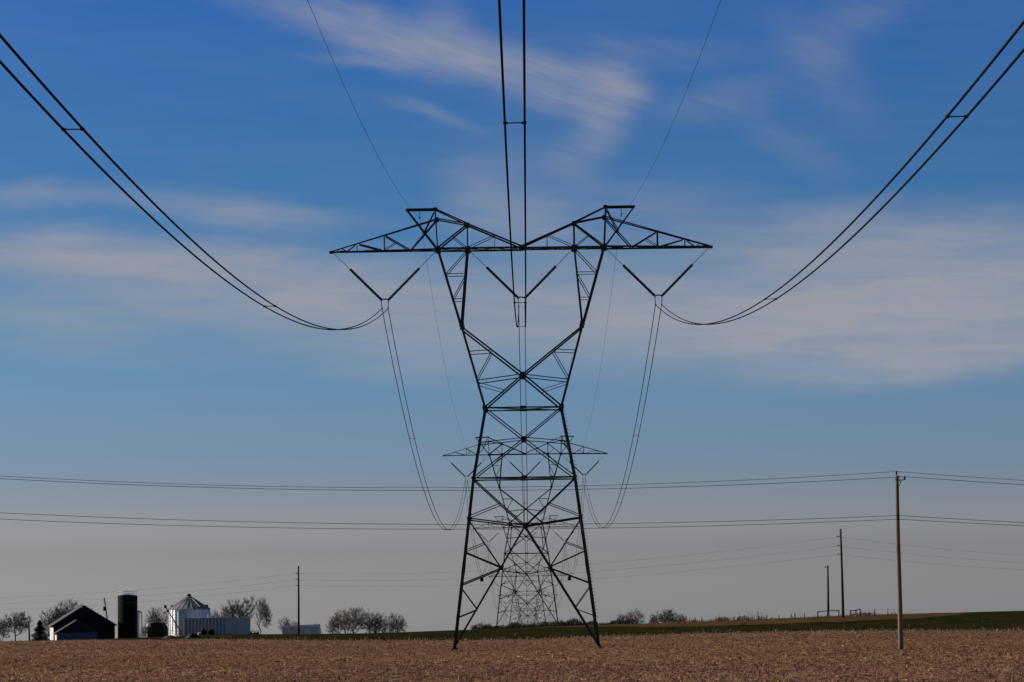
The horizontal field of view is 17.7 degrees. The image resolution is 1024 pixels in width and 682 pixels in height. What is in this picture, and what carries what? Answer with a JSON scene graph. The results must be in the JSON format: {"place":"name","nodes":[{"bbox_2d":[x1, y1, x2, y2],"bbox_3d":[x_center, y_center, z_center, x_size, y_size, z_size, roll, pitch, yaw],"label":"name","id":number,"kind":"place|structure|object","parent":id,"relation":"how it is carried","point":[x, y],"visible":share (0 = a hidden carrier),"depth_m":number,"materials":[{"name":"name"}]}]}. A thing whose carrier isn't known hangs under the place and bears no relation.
{"place":"outdoors","nodes":[
{"label":"outdoors","id":0,"kind":"place"},
{"bbox_2d":[0,629,1023,681],"bbox_3d":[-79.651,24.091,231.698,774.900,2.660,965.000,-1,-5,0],"label":"field","id":1,"kind":"structure","parent":0,"point":[499,646],"depth_m":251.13,"materials":[{"name":"brown plant"}]},
{"bbox_2d":[329,205,712,649],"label":"transmission tower","id":2,"kind":"structure","parent":1,"relation":"on","point":[603,246],"depth_m":250.86,"materials":[{"name":"metal"}]},
{"bbox_2d":[342,251,435,308],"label":"insulator set","id":3,"kind":"object","parent":2,"relation":"hanging from","point":[375,293],"visible":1,"depth_m":251.17,"materials":[{"name":"brown ceramic"}]},
{"bbox_2d":[0,34,506,624],"bbox_3d":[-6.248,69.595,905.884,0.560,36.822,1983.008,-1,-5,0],"label":"twin conductor","id":4,"kind":"object","parent":3,"relation":"hanging from","point":[186,234],"visible":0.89,"depth_m":95.44,"materials":[{"name":"metal"}]},
{"bbox_2d":[308,2,512,609],"bbox_3d":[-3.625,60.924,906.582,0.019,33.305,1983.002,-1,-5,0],"label":"earth wire","id":5,"kind":"object","parent":2,"relation":"attached to","point":[402,197],"visible":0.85,"depth_m":190.05,"materials":[{"name":"metal"}]},
{"bbox_2d":[470,250,571,305],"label":"insulator set","id":6,"kind":"object","parent":2,"relation":"hanging from","point":[509,288],"visible":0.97,"depth_m":251.14,"materials":[{"name":"brown ceramic"}]},
{"bbox_2d":[614,248,707,303],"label":"insulator set","id":7,"kind":"object","parent":2,"relation":"hanging from","point":[666,290],"visible":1,"depth_m":251.09,"materials":[{"name":"brown ceramic"}]},
{"bbox_2d":[546,20,1023,620],"bbox_3d":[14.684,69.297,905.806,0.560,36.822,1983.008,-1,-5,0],"label":"twin conductor","id":8,"kind":"object","parent":2,"relation":"hanging from","point":[966,116],"visible":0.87,"depth_m":96.12,"materials":[{"name":"metal"}]},
{"bbox_2d":[895,471,905,648],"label":"utility pole","id":9,"kind":"object","parent":1,"relation":"on","point":[899,597],"visible":0.98,"depth_m":208.69,"materials":[{"name":"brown wood"}]},
{"bbox_2d":[0,476,1023,490],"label":"overhead wire","id":10,"kind":"object","parent":9,"relation":"attached to","point":[503,490],"visible":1,"depth_m":209.32,"materials":[{"name":"metal"}]},
{"bbox_2d":[4,519,1022,528],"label":"overhead wire","id":11,"kind":"object","parent":9,"relation":"attached to","point":[553,528],"visible":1,"depth_m":208.89,"materials":[{"name":"metal"}]},
{"bbox_2d":[7,471,1023,487],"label":"overhead wire","id":12,"kind":"object","parent":9,"relation":"attached to","point":[493,487],"visible":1,"depth_m":209.34,"materials":[{"name":"metal"}]},
{"bbox_2d":[12,513,1023,524],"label":"overhead wire","id":13,"kind":"object","parent":9,"relation":"attached to","point":[510,524],"visible":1,"depth_m":208.94,"materials":[{"name":"metal"}]},
{"bbox_2d":[0,0,1023,640],"label":"sky","id":14,"kind":"structure","parent":0,"point":[125,358],"materials":[{"name":"blue"}]},
{"bbox_2d":[18,611,1023,640],"bbox_3d":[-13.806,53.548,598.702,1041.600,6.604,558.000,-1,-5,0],"label":"green field","id":15,"kind":"structure","parent":0,"point":[999,619],"depth_m":403.36,"materials":[{"name":"green plant"}]},
{"bbox_2d":[28,622,29,640],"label":"utility pole","id":16,"kind":"object","parent":15,"relation":"on","point":[28,631],"visible":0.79,"depth_m":737.53,"materials":[{"name":"brown wood"}]},
{"bbox_2d":[30,620,49,640],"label":"conifer","id":17,"kind":"object","parent":15,"relation":"on","point":[39,629],"visible":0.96,"depth_m":756.83,"materials":[{"name":"green plant"}]},
{"bbox_2d":[39,608,64,634],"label":"bare tree","id":18,"kind":"object","parent":15,"relation":"on","point":[54,617],"visible":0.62,"depth_m":856.93,"materials":[{"name":"brown plant"}]},
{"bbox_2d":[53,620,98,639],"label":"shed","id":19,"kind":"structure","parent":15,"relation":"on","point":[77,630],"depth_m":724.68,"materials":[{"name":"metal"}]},
{"bbox_2d":[67,634,86,639],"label":"sliding door","id":20,"kind":"structure","parent":19,"relation":"in","point":[69,636],"depth_m":724.45,"materials":[{"name":"metal"}]},
{"bbox_2d":[48,605,116,639],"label":"barn","id":21,"kind":"structure","parent":15,"relation":"on","point":[104,627],"depth_m":733.24,"materials":[{"name":"metal"}]},
{"bbox_2d":[103,597,107,618],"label":"utility pole","id":22,"kind":"object","parent":15,"relation":"on","point":[104,608],"visible":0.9,"depth_m":787.58,"materials":[{"name":"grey wood"}]},
{"bbox_2d":[118,591,137,637],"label":"silo","id":23,"kind":"object","parent":15,"relation":"on","point":[127,619],"visible":1,"depth_m":735.97,"materials":[{"name":"metal"}]},
{"bbox_2d":[138,610,141,637],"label":"silo","id":24,"kind":"object","parent":15,"relation":"on","point":[139,624],"visible":0.36,"depth_m":761.79,"materials":[{"name":"white metal"}]},
{"bbox_2d":[146,624,150,636],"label":"storage tank","id":25,"kind":"object","parent":15,"relation":"on","point":[148,625],"visible":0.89,"depth_m":765.18,"materials":[{"name":"white metal"}]},
{"bbox_2d":[148,622,167,636],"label":"round roofed shed","id":26,"kind":"structure","parent":15,"relation":"on","point":[158,629],"depth_m":767.59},
{"bbox_2d":[162,635,176,638],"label":"mound","id":27,"kind":"object","parent":15,"relation":"on","point":[168,637],"visible":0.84,"depth_m":563.51,"materials":[{"name":"soil"}]},
{"bbox_2d":[164,605,182,634],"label":"grain auger","id":28,"kind":"object","parent":15,"relation":"on","point":[165,606],"visible":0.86,"depth_m":749.54,"materials":[{"name":"metal"}]},
{"bbox_2d":[168,594,209,635],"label":"grain bin","id":29,"kind":"object","parent":15,"relation":"on","point":[187,607],"visible":0.65,"depth_m":754.16,"materials":[{"name":"silver metal"}]},
{"bbox_2d":[185,633,199,637],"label":"mound","id":30,"kind":"object","parent":15,"relation":"on","point":[192,635],"visible":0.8,"depth_m":567.48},
{"bbox_2d":[200,629,206,634],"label":"wrapped bale","id":31,"kind":"object","parent":15,"relation":"on","point":[203,631],"visible":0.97,"depth_m":738.79},
{"bbox_2d":[208,629,213,634],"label":"wrapped bale","id":32,"kind":"object","parent":15,"relation":"on","point":[210,631],"visible":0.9,"depth_m":738.76},
{"bbox_2d":[183,614,250,635],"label":"metal shed","id":33,"kind":"structure","parent":15,"relation":"on","point":[229,626],"depth_m":745.50,"materials":[{"name":"paint"}]},
{"bbox_2d":[210,609,226,617],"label":"bare tree","id":34,"kind":"object","parent":15,"relation":"on","point":[217,615],"visible":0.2,"depth_m":846.54,"materials":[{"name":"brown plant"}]},
{"bbox_2d":[221,596,259,617],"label":"bare tree","id":35,"kind":"object","parent":15,"relation":"on","point":[234,609],"visible":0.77,"depth_m":826.94,"materials":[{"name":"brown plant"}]},
{"bbox_2d":[254,597,273,633],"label":"bare tree","id":36,"kind":"object","parent":15,"relation":"on","point":[265,612],"visible":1,"depth_m":812.22,"materials":[{"name":"brown plant"}]},
{"bbox_2d":[296,566,299,633],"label":"utility pole","id":37,"kind":"object","parent":15,"relation":"on","point":[298,603],"visible":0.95,"depth_m":595.15,"materials":[{"name":"grey wood"}]},
{"bbox_2d":[0,537,1011,597],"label":"overhead wire","id":38,"kind":"object","parent":37,"relation":"attached to","point":[556,566],"visible":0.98,"depth_m":507.98,"materials":[{"name":"metal"}]},
{"bbox_2d":[7,554,1019,609],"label":"overhead wire","id":39,"kind":"object","parent":37,"relation":"attached to","point":[531,582],"visible":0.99,"depth_m":524.67,"materials":[{"name":"metal"}]},
{"bbox_2d":[10,546,1019,603],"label":"overhead wire","id":40,"kind":"object","parent":37,"relation":"attached to","point":[533,575],"visible":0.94,"depth_m":531.66,"materials":[{"name":"metal"}]},
{"bbox_2d":[475,622,494,628],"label":"shrub","id":41,"kind":"object","parent":15,"relation":"on","point":[484,626],"visible":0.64,"depth_m":582.31,"materials":[{"name":"brown plant"}]},
{"bbox_2d":[442,435,607,627],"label":"transmission tower","id":42,"kind":"structure","parent":15,"relation":"on","point":[499,486],"depth_m":582.94,"materials":[{"name":"metal"}]},
{"bbox_2d":[444,456,483,476],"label":"insulator set","id":43,"kind":"object","parent":42,"relation":"hanging from","point":[461,472],"visible":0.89,"depth_m":583.56,"materials":[{"name":"brown ceramic"}]},
{"bbox_2d":[498,0,528,623],"bbox_3d":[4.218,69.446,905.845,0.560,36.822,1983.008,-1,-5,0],"label":"twin conductor","id":44,"kind":"object","parent":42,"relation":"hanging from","point":[524,122],"visible":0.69,"depth_m":84.02,"materials":[{"name":"metal"}]},
{"bbox_2d":[506,458,541,475],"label":"insulator set","id":45,"kind":"object","parent":42,"relation":"hanging from","point":[520,471],"visible":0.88,"depth_m":583.51,"materials":[{"name":"grey ceramic"}]},
{"bbox_2d":[569,460,599,477],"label":"insulator set","id":46,"kind":"object","parent":42,"relation":"hanging from","point":[588,471],"visible":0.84,"depth_m":583.44,"materials":[{"name":"brown ceramic"}]},
{"bbox_2d":[543,0,720,598],"bbox_3d":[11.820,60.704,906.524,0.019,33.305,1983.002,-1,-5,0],"label":"earth wire","id":47,"kind":"object","parent":42,"relation":"attached to","point":[629,205],"visible":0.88,"depth_m":200.23,"materials":[{"name":"metal"}]},
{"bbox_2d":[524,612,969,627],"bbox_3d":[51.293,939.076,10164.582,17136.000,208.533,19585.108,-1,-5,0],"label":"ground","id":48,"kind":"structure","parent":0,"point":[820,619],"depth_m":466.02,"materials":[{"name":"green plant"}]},
{"bbox_2d":[0,619,10,640],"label":"bare tree","id":49,"kind":"object","parent":48,"relation":"on","point":[4,634],"visible":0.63,"depth_m":897.10,"materials":[{"name":"brown plant"}]},
{"bbox_2d":[0,612,33,640],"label":"bare tree","id":50,"kind":"object","parent":48,"relation":"on","point":[15,622],"visible":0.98,"depth_m":877.56,"materials":[{"name":"brown plant"}]},
{"bbox_2d":[55,598,92,619],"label":"bare tree","id":51,"kind":"object","parent":48,"relation":"on","point":[67,608],"visible":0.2,"depth_m":866.64,"materials":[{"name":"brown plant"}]},
{"bbox_2d":[142,624,146,636],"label":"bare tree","id":52,"kind":"object","parent":48,"relation":"on","point":[144,631],"visible":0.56,"depth_m":876.99,"materials":[{"name":"brown plant"}]},
{"bbox_2d":[144,606,168,624],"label":"bare tree","id":53,"kind":"object","parent":48,"relation":"on","point":[154,617],"visible":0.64,"depth_m":897.01,"materials":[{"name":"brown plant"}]},
{"bbox_2d":[278,617,290,629],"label":"bare tree","id":54,"kind":"object","parent":48,"relation":"on","point":[286,622],"visible":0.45,"depth_m":926.49,"materials":[{"name":"brown plant"}]},
{"bbox_2d":[281,624,319,633],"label":"metal shed","id":55,"kind":"structure","parent":48,"relation":"on","point":[306,629],"depth_m":896.77,"materials":[{"name":"metal"}]},
{"bbox_2d":[304,629,310,633],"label":"door","id":56,"kind":"structure","parent":55,"relation":"in","point":[306,631],"depth_m":896.76,"materials":[{"name":"metal"}]},
{"bbox_2d":[324,610,350,633],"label":"bare tree","id":57,"kind":"object","parent":48,"relation":"on","point":[335,625],"visible":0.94,"depth_m":925.85,"materials":[{"name":"brown plant"}]},
{"bbox_2d":[338,606,371,633],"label":"bare tree","id":58,"kind":"object","parent":48,"relation":"on","point":[352,620],"visible":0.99,"depth_m":921.95,"materials":[{"name":"brown plant"}]},
{"bbox_2d":[361,612,388,632],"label":"bare tree","id":59,"kind":"object","parent":48,"relation":"on","point":[374,628],"visible":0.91,"depth_m":921.67,"materials":[{"name":"brown plant"}]},
{"bbox_2d":[380,611,407,632],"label":"bare tree","id":60,"kind":"object","parent":48,"relation":"on","point":[394,625],"visible":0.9,"depth_m":926.30,"materials":[{"name":"brown plant"}]},
{"bbox_2d":[473,515,578,623],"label":"transmission tower","id":61,"kind":"structure","parent":48,"relation":"on","point":[511,527],"depth_m":907.62,"materials":[{"name":"metal"}]},
{"bbox_2d":[501,588,552,624],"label":"transmission tower","id":62,"kind":"structure","parent":48,"relation":"on","point":[526,595],"depth_m":1564.54,"materials":[{"name":"metal"}]},
{"bbox_2d":[489,567,565,623],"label":"transmission tower","id":63,"kind":"structure","parent":48,"relation":"on","point":[519,595],"depth_m":1236.15,"materials":[{"name":"metal"}]},
{"bbox_2d":[503,605,552,623],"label":"transmission tower","id":64,"kind":"structure","parent":48,"relation":"on","point":[527,610],"depth_m":1893.06,"materials":[{"name":"metal"}]},
{"bbox_2d":[537,620,551,625],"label":"shrub","id":65,"kind":"object","parent":48,"relation":"on","point":[542,623],"visible":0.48,"depth_m":590.18,"materials":[{"name":"brown plant"}]},
{"bbox_2d":[470,618,638,629],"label":"scrub","id":66,"kind":"object","parent":48,"relation":"on","point":[571,622],"visible":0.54,"depth_m":575.18,"materials":[{"name":"plant"}]},
{"bbox_2d":[617,614,625,620],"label":"bare tree","id":67,"kind":"object","parent":48,"relation":"on","point":[618,618],"visible":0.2,"depth_m":935.74,"materials":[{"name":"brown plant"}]},
{"bbox_2d":[622,608,644,623],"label":"bare tree","id":68,"kind":"object","parent":48,"relation":"on","point":[636,616],"visible":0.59,"depth_m":925.92,"materials":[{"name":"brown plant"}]},
{"bbox_2d":[648,614,657,622],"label":"bare tree","id":69,"kind":"object","parent":48,"relation":"on","point":[652,618],"visible":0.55,"depth_m":895.88,"materials":[{"name":"brown plant"}]},
{"bbox_2d":[655,609,679,622],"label":"bare tree","id":70,"kind":"object","parent":48,"relation":"on","point":[669,617],"visible":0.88,"depth_m":896.38,"materials":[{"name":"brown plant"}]},
{"bbox_2d":[674,614,688,621],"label":"bare tree","id":71,"kind":"object","parent":48,"relation":"on","point":[682,619],"visible":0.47,"depth_m":896.67,"materials":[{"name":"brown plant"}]},
{"bbox_2d":[604,609,895,624],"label":"dry weeds","id":72,"kind":"object","parent":48,"relation":"on","point":[718,619],"visible":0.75,"depth_m":508.44,"materials":[{"name":"plant"}]},
{"bbox_2d":[825,566,829,615],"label":"utility pole","id":73,"kind":"object","parent":48,"relation":"on","point":[827,589],"visible":0.9,"depth_m":518.15,"materials":[{"name":"grey wood"}]},
{"bbox_2d":[817,610,838,617],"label":"wooden rail brace","id":74,"kind":"object","parent":48,"relation":"on","point":[828,612],"visible":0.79,"depth_m":468.09,"materials":[{"name":"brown wood"}]},
{"bbox_2d":[837,529,844,617],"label":"utility pole","id":75,"kind":"object","parent":48,"relation":"on","point":[842,586],"visible":0.95,"depth_m":453.50,"materials":[{"name":"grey wood"}]}
]}

